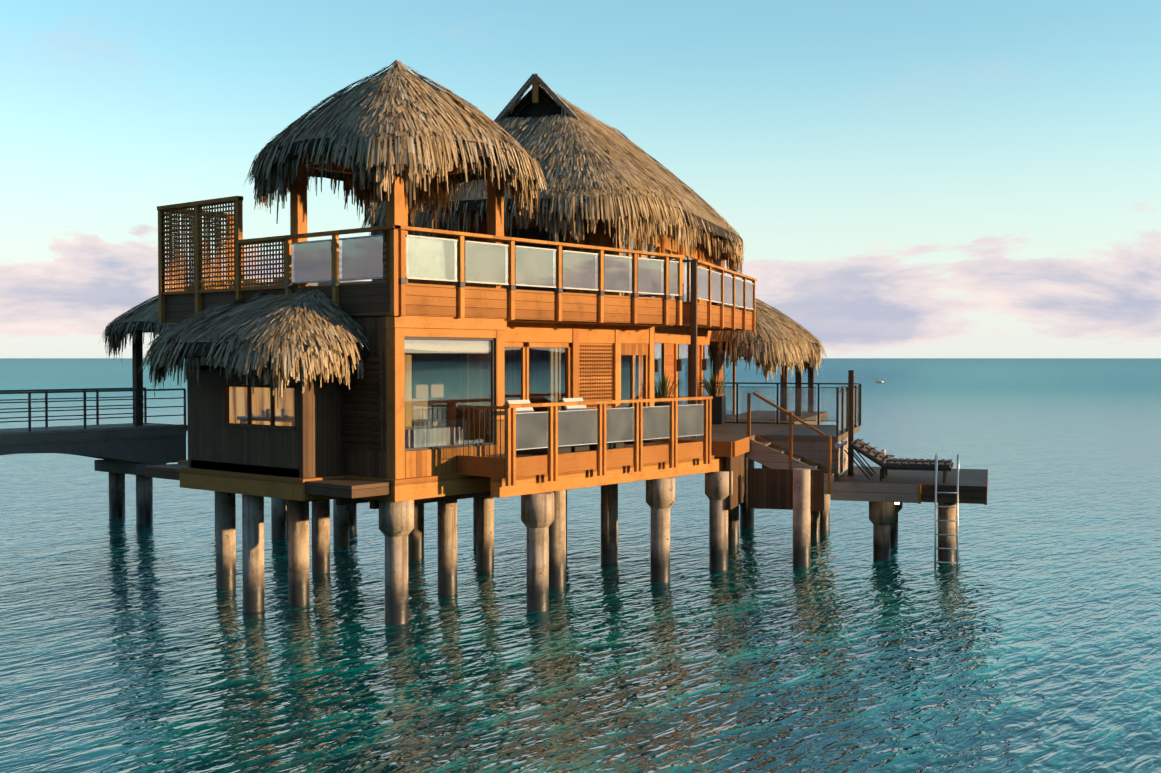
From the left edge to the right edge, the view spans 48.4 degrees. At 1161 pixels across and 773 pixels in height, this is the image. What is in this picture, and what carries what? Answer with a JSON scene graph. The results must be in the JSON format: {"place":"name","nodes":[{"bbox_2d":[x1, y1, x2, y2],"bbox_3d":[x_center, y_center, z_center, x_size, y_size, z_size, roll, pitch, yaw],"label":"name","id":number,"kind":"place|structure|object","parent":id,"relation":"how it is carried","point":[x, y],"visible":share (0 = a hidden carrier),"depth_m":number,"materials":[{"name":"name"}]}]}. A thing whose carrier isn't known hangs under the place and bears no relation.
{"place":"outdoors","nodes":[
{"label":"outdoors","id":0,"kind":"place"},
{"bbox_2d":[230,242,385,287],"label":"deck daybeds","id":1,"kind":"object","parent":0,"point":[341,283],"visible":0.12,"depth_m":23.56,"materials":[{"name":"fabric"}]},
{"bbox_2d":[0,358,1160,772],"bbox_3d":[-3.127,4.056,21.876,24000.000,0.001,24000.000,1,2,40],"label":"lagoon water","id":2,"kind":"structure","parent":0,"point":[1024,636],"depth_m":21.93,"materials":[{"name":"teal liquid"}]},
{"bbox_2d":[94,459,166,523],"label":"walkway piles","id":3,"kind":"object","parent":2,"relation":"in","point":[117,469],"visible":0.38,"depth_m":35.60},
{"bbox_2d":[0,423,185,462],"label":"jetty walkway","id":4,"kind":"structure","parent":3,"relation":"on","point":[151,442],"depth_m":34.50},
{"bbox_2d":[0,387,185,430],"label":"walkway railing","id":5,"kind":"object","parent":4,"relation":"on","point":[84,400],"visible":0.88,"depth_m":35.04,"materials":[{"name":"black metal"}]},
{"bbox_2d":[132,330,187,430],"bbox_3d":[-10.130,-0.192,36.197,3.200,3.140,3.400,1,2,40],"label":"wooden post","id":6,"kind":"object","parent":3,"relation":"on","point":[137,358],"visible":0.06,"depth_m":35.87,"materials":[{"name":"brown wood"}]},
{"bbox_2d":[98,279,225,366],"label":"thatched roof","id":7,"kind":"structure","parent":6,"relation":"on","point":[144,316],"depth_m":34.72,"materials":[{"name":"brown wicker"}]},
{"bbox_2d":[215,470,732,624],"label":"support piles","id":8,"kind":"object","parent":2,"relation":"in","point":[543,520],"visible":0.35,"depth_m":25.31,"materials":[{"name":"grey concrete"}]},
{"bbox_2d":[145,455,725,508],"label":"platform beams","id":9,"kind":"structure","parent":8,"relation":"on","point":[347,489],"depth_m":22.92,"materials":[{"name":"brown wood"}]},
{"bbox_2d":[187,365,343,477],"bbox_3d":[-5.753,0.577,23.373,3.410,1.910,0.940,1,2,40],"label":"dining nook","id":10,"kind":"object","parent":9,"relation":"on","point":[308,444],"visible":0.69,"depth_m":22.64,"materials":[{"name":"brown wood"}]},
{"bbox_2d":[247,387,274,425],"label":"window mullions","id":11,"kind":"object","parent":10,"relation":"attached to","point":[272,407],"visible":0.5,"depth_m":22.94,"materials":[{"name":"brown wood"}]},
{"bbox_2d":[227,387,293,425],"bbox_3d":[-5.630,0.345,22.772,2.000,0.660,0.001,1,2,40],"label":"window glass","id":12,"kind":"object","parent":11,"relation":"in","point":[237,408],"visible":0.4,"depth_m":22.79,"materials":[{"name":"clear glass"}]},
{"bbox_2d":[229,387,293,425],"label":"interior wall","id":13,"kind":"structure","parent":10,"relation":"attached to","point":[238,404],"depth_m":24.24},
{"bbox_2d":[237,408,293,425],"bbox_3d":[-5.359,0.886,23.111,1.700,0.984,0.650,1,2,40],"label":"nook dining table","id":14,"kind":"object","parent":10,"relation":"on","point":[258,418],"depth_m":23.04,"materials":[{"name":"brown wood"}]},
{"bbox_2d":[187,315,672,478],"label":"wall","id":15,"kind":"structure","parent":9,"relation":"on","point":[373,422],"depth_m":22.41,"materials":[{"name":"brown wood"}]},
{"bbox_2d":[139,289,369,402],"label":"thatched roof","id":16,"kind":"structure","parent":15,"relation":"attached to","point":[281,340],"depth_m":21.79,"materials":[{"name":"beige wicker"}]},
{"bbox_2d":[157,196,684,324],"bbox_3d":[-3.134,-2.468,26.962,7.080,2.340,8.410,1,2,40],"label":"balcony railing","id":17,"kind":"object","parent":15,"relation":"on","point":[427,258],"depth_m":24.23,"materials":[{"name":"brown wood"}]},
{"bbox_2d":[290,152,503,288],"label":"wooden posts","id":18,"kind":"object","parent":17,"relation":"on","point":[397,208],"visible":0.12,"depth_m":23.52,"materials":[{"name":"brown wood"}]},
{"bbox_2d":[244,60,547,228],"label":"thatched roof","id":19,"kind":"structure","parent":18,"relation":"on","point":[397,117],"depth_m":22.33,"materials":[{"name":"beige wicker"}]},
{"bbox_2d":[404,339,488,447],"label":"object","id":20,"kind":"object","parent":15,"relation":"on","point":[439,350],"depth_m":23.17,"materials":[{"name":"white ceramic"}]},
{"bbox_2d":[404,339,491,448],"bbox_3d":[-2.321,0.108,22.875,0.001,1.870,2.180,1,2,40],"label":"bay window glass","id":21,"kind":"object","parent":15,"relation":"on","point":[439,385],"visible":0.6,"depth_m":22.82,"materials":[{"name":"clear glass"}]},
{"bbox_2d":[412,347,561,443],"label":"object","id":22,"kind":"object","parent":15,"relation":"on","point":[435,415],"depth_m":26.65,"materials":[{"name":"fabric"}]},
{"bbox_2d":[467,322,654,443],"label":"wall","id":23,"kind":"structure","parent":15,"relation":"attached to","point":[594,352],"depth_m":27.04,"materials":[{"name":"brown wood"}]},
{"bbox_2d":[504,347,644,410],"bbox_3d":[-0.248,0.152,26.518,0.020,1.900,5.170,1,2,40],"label":"window","id":24,"kind":"structure","parent":23,"relation":"in","point":[559,408],"depth_m":26.08,"materials":[{"name":"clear glass"}]},
{"bbox_2d":[372,209,756,436],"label":"bedroom wing","id":25,"kind":"structure","parent":9,"relation":"on","point":[704,315],"depth_m":30.14,"materials":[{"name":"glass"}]},
{"bbox_2d":[362,85,745,277],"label":"thatch roof","id":26,"kind":"structure","parent":25,"relation":"on","point":[592,168],"depth_m":29.45,"materials":[{"name":"beige wicker"}]},
{"bbox_2d":[494,73,579,122],"bbox_3d":[-1.075,-7.054,31.849,2.273,1.236,0.380,0,1,18],"label":"roof gablet","id":27,"kind":"object","parent":26,"relation":"on","point":[539,106],"visible":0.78,"depth_m":31.91,"materials":[{"name":"brown wood"}]},
{"bbox_2d":[622,238,733,415],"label":"bedroom glazing","id":28,"kind":"structure","parent":25,"relation":"in","point":[729,370],"depth_m":36.25,"materials":[{"name":"clear glass"}]},
{"bbox_2d":[655,359,706,371],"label":"wall lanterns","id":29,"kind":"object","parent":25,"relation":"attached to","point":[679,364],"depth_m":32.77,"materials":[{"name":"grey paint"}]},
{"bbox_2d":[457,396,712,485],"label":"balcony","id":30,"kind":"structure","parent":9,"relation":"on","point":[552,429],"depth_m":23.98,"materials":[{"name":"brown wood"}]},
{"bbox_2d":[505,398,623,454],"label":"lounge chairs","id":31,"kind":"object","parent":30,"relation":"on","point":[570,449],"visible":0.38,"depth_m":24.66,"materials":[{"name":"fabric"}]},
{"bbox_2d":[655,369,683,405],"bbox_3d":[1.837,0.341,30.011,1.046,1.567,0.961,0,1,18],"label":"terrace planter","id":32,"kind":"object","parent":30,"relation":"on","point":[663,389],"visible":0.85,"depth_m":29.92,"materials":[{"name":"green"}]},
{"bbox_2d":[728,457,955,566],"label":"support piles","id":33,"kind":"object","parent":2,"relation":"in","point":[809,525],"visible":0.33,"depth_m":28.75,"materials":[{"name":"concrete"}]},
{"bbox_2d":[643,423,859,510],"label":"deck","id":34,"kind":"structure","parent":33,"relation":"on","point":[769,488],"depth_m":29.05,"materials":[{"name":"brown wood"}]},
{"bbox_2d":[698,370,731,423],"bbox_3d":[3.626,0.229,35.077,1.042,1.567,1.050,0,1,18],"label":"terrace planter","id":35,"kind":"object","parent":34,"relation":"on","point":[718,409],"visible":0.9,"depth_m":34.88,"materials":[{"name":"grey"}]},
{"bbox_2d":[726,338,827,424],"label":"awning posts","id":36,"kind":"object","parent":34,"relation":"on","point":[798,375],"visible":0.31,"depth_m":39.60,"materials":[{"name":"brown wood"}]},
{"bbox_2d":[708,298,826,382],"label":"thatched roof","id":37,"kind":"structure","parent":36,"relation":"on","point":[766,345],"depth_m":36.82,"materials":[{"name":"beige wicker"}]},
{"bbox_2d":[699,382,861,435],"bbox_3d":[4.561,0.508,32.564,4.450,1.120,5.100,0,1,18],"label":"terrace balustrade","id":38,"kind":"object","parent":34,"relation":"on","point":[841,406],"visible":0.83,"depth_m":34.71,"materials":[{"name":"grey paint"}]},
{"bbox_2d":[745,392,838,494],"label":"terrace stairs","id":39,"kind":"structure","parent":34,"relation":"on","point":[766,453],"depth_m":28.97,"materials":[{"name":"brown wood"}]},
{"bbox_2d":[831,466,987,504],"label":"sun deck","id":40,"kind":"structure","parent":33,"relation":"on","point":[910,486],"depth_m":28.31,"materials":[{"name":"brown wood"}]},
{"bbox_2d":[848,370,883,474],"bbox_3d":[6.665,0.846,30.175,0.810,2.450,0.180,0,1,18],"label":"outdoor shower","id":41,"kind":"object","parent":40,"relation":"on","point":[851,377],"visible":1,"depth_m":30.22,"materials":[{"name":"brown wood"}]},
{"bbox_2d":[881,449,893,468],"bbox_3d":[7.162,1.773,30.551,0.500,0.580,0.500,0,1,18],"label":"side table","id":42,"kind":"object","parent":40,"relation":"on","point":[884,452],"visible":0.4,"depth_m":30.50,"materials":[{"name":"wicker"}]},
{"bbox_2d":[824,441,951,482],"bbox_3d":[6.870,1.670,28.962,2.790,0.857,0.680,0,1,18],"label":"sun lounger","id":43,"kind":"object","parent":40,"relation":"on","point":[889,465],"visible":0.92,"depth_m":28.70,"materials":[{"name":"wood"}]},
{"bbox_2d":[841,438,953,478],"bbox_3d":[7.159,1.650,29.867,2.790,0.857,0.680,0,1,18],"label":"sun lounger","id":44,"kind":"object","parent":40,"relation":"on","point":[874,451],"visible":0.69,"depth_m":29.73,"materials":[{"name":"wood"}]},
{"bbox_2d":[934,453,958,569],"bbox_3d":[7.899,3.037,27.880,0.494,3.172,0.394,0,1,18],"label":"swim ladder","id":45,"kind":"object","parent":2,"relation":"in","point":[936,506],"visible":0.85,"depth_m":27.70,"materials":[{"name":"silver metal"}]},
{"bbox_2d":[0,0,1160,357],"label":"sky","id":46,"kind":"structure","parent":0,"point":[895,178],"materials":[{"name":"blue"}]}
]}

